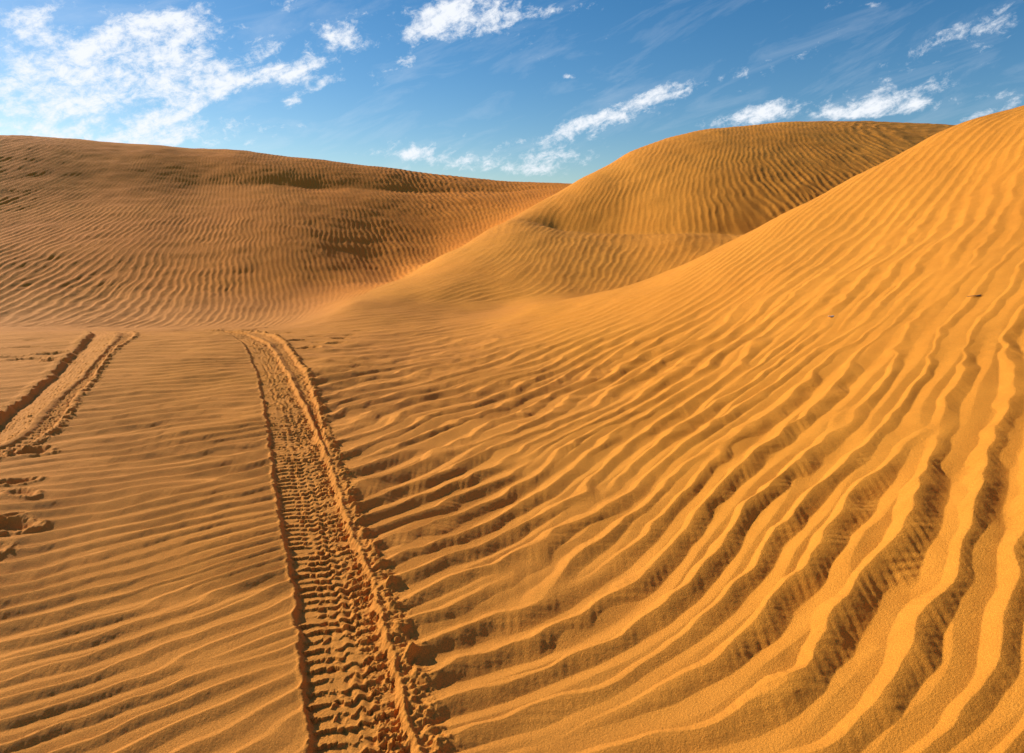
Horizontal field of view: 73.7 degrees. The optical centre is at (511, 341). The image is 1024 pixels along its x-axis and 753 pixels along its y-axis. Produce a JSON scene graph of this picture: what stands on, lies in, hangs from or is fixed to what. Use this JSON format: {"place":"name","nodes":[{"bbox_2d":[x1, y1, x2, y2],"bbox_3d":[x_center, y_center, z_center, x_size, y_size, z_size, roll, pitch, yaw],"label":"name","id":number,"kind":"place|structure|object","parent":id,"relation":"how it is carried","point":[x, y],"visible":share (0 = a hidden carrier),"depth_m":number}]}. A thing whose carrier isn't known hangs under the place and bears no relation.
{"place":"outdoors","nodes":[
{"label":"outdoors","id":0,"kind":"place"},
{"bbox_2d":[0,135,570,327],"bbox_3d":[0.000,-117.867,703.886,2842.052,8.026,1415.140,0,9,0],"label":"sand dune","id":1,"kind":"structure","parent":0,"point":[96,234],"depth_m":21.95},
{"bbox_2d":[0,297,642,752],"bbox_3d":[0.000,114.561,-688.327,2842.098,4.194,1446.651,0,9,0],"label":"sand ground","id":2,"kind":"structure","parent":0,"point":[144,599],"depth_m":3.40},
{"bbox_2d":[0,540,18,552],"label":"footprint","id":3,"kind":"object","parent":2,"relation":"on","point":[6,546],"visible":1,"depth_m":3.49},
{"bbox_2d":[0,510,31,519],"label":"footprint","id":4,"kind":"object","parent":2,"relation":"on","point":[8,515],"visible":0.86,"depth_m":3.86},
{"bbox_2d":[0,355,35,358],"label":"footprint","id":5,"kind":"object","parent":2,"relation":"on","point":[14,356],"visible":0.83,"depth_m":8.49},
{"bbox_2d":[0,487,44,496],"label":"footprint","id":6,"kind":"object","parent":2,"relation":"on","point":[25,491],"visible":0.88,"depth_m":4.20},
{"bbox_2d":[0,476,44,484],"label":"footprint","id":7,"kind":"object","parent":2,"relation":"on","point":[16,480],"visible":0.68,"depth_m":4.40},
{"bbox_2d":[0,513,47,536],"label":"footprint","id":8,"kind":"object","parent":2,"relation":"on","point":[22,523],"visible":0.99,"depth_m":3.76},
{"bbox_2d":[1,345,47,348],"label":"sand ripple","id":9,"kind":"object","parent":2,"relation":"on","point":[30,346],"visible":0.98,"depth_m":9.01},
{"bbox_2d":[0,355,60,360],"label":"footprint","id":10,"kind":"object","parent":2,"relation":"on","point":[42,358],"visible":0.88,"depth_m":8.34},
{"bbox_2d":[12,444,62,455],"bbox_3d":[-3.452,0.815,5.024,0.312,0.063,0.269,0,9,0],"label":"footprint","id":11,"kind":"object","parent":2,"relation":"on","point":[42,449],"visible":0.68,"depth_m":5.07},
{"bbox_2d":[23,357,62,361],"bbox_3d":[-5.627,0.234,8.193,0.458,0.058,0.188,-4,10,-20],"label":"footprint","id":12,"kind":"object","parent":2,"relation":"on","point":[51,359],"visible":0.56,"depth_m":8.25},
{"bbox_2d":[27,350,71,355],"bbox_3d":[-5.801,0.158,8.608,0.559,0.062,0.306,0,9,0],"label":"footprint","id":13,"kind":"object","parent":2,"relation":"on","point":[52,353],"visible":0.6,"depth_m":8.66},
{"bbox_2d":[0,331,139,457],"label":"tyre track","id":14,"kind":"structure","parent":2,"relation":"on","point":[40,411],"depth_m":6.65},
{"bbox_2d":[286,339,314,340],"bbox_3d":[-3.096,-0.012,9.955,0.422,0.044,0.152,-3,10,-17],"label":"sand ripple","id":15,"kind":"object","parent":2,"relation":"on","point":[299,339],"visible":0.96,"depth_m":9.98},
{"bbox_2d":[293,345,326,348],"bbox_3d":[-2.768,0.100,9.295,0.509,0.069,0.302,0,9,0],"label":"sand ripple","id":16,"kind":"object","parent":2,"relation":"on","point":[310,346],"visible":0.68,"depth_m":9.36},
{"bbox_2d":[184,329,448,752],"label":"tyre track","id":17,"kind":"structure","parent":2,"relation":"on","point":[359,680],"depth_m":3.00},
{"bbox_2d":[320,341,350,343],"bbox_3d":[-2.521,0.029,9.743,0.431,0.040,0.172,-2,10,-14],"label":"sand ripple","id":18,"kind":"object","parent":2,"relation":"on","point":[337,342],"visible":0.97,"depth_m":9.78},
{"bbox_2d":[329,337,352,338],"bbox_3d":[-2.553,-0.035,10.168,0.370,0.043,0.195,0,9,0],"label":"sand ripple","id":19,"kind":"object","parent":2,"relation":"on","point":[340,337],"visible":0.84,"depth_m":10.20},
{"bbox_2d":[0,0,1023,183],"label":"sky","id":20,"kind":"structure","parent":0,"point":[546,91]},
{"bbox_2d":[336,121,954,311],"bbox_3d":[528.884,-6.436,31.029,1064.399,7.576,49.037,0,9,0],"label":"sand dune","id":21,"kind":"structure","parent":0,"point":[647,211],"depth_m":20.00},
{"bbox_2d":[523,105,1023,752],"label":"sand dune","id":22,"kind":"structure","parent":0,"point":[797,509],"depth_m":3.46}
]}

